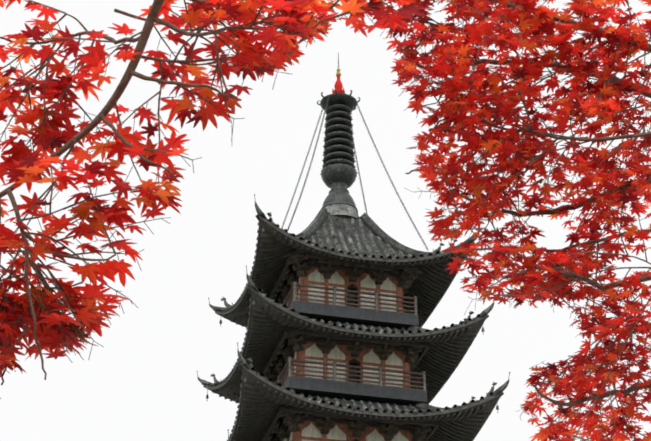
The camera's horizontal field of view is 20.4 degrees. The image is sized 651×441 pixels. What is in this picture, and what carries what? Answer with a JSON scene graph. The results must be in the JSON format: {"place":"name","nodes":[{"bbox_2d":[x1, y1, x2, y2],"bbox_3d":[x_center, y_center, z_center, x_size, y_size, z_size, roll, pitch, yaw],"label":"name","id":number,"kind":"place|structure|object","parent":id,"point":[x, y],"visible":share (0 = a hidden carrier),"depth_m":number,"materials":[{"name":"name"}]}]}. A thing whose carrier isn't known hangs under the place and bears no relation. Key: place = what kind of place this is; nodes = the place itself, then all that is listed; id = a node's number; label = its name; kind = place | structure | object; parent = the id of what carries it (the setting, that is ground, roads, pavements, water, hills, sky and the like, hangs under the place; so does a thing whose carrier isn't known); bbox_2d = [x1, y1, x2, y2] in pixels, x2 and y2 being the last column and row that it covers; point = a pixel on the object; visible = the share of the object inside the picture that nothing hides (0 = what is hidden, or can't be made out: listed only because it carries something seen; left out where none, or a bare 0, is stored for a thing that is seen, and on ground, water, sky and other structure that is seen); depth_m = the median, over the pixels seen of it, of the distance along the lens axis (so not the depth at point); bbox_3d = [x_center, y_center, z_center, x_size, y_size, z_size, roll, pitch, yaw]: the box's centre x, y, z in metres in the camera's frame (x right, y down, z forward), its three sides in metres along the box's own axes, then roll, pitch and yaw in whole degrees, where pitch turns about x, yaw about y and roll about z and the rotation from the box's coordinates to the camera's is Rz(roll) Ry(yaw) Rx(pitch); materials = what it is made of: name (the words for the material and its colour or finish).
{"place":"outdoors","nodes":[
{"label":"outdoors","id":0,"kind":"place"},
{"bbox_2d":[0,0,430,398],"bbox_3d":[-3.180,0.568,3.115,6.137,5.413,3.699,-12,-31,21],"label":"maple tree","id":1,"kind":"object","parent":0,"point":[51,327],"visible":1,"depth_m":3.96,"materials":[{"name":"red plant"}]},
{"bbox_2d":[0,0,650,440],"label":"sky","id":2,"kind":"structure","parent":0,"point":[143,384],"materials":[{"name":"white"}]},
{"bbox_2d":[197,52,509,440],"bbox_3d":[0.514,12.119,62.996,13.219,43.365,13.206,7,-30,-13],"label":"pagoda","id":3,"kind":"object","parent":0,"point":[332,308],"visible":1,"depth_m":64.95,"materials":[{"name":"tile"}]},
{"bbox_2d":[379,0,650,440],"bbox_3d":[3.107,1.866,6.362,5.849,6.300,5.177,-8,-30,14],"label":"maple tree","id":4,"kind":"object","parent":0,"point":[607,86],"visible":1,"depth_m":6.20,"materials":[{"name":"red plant"}]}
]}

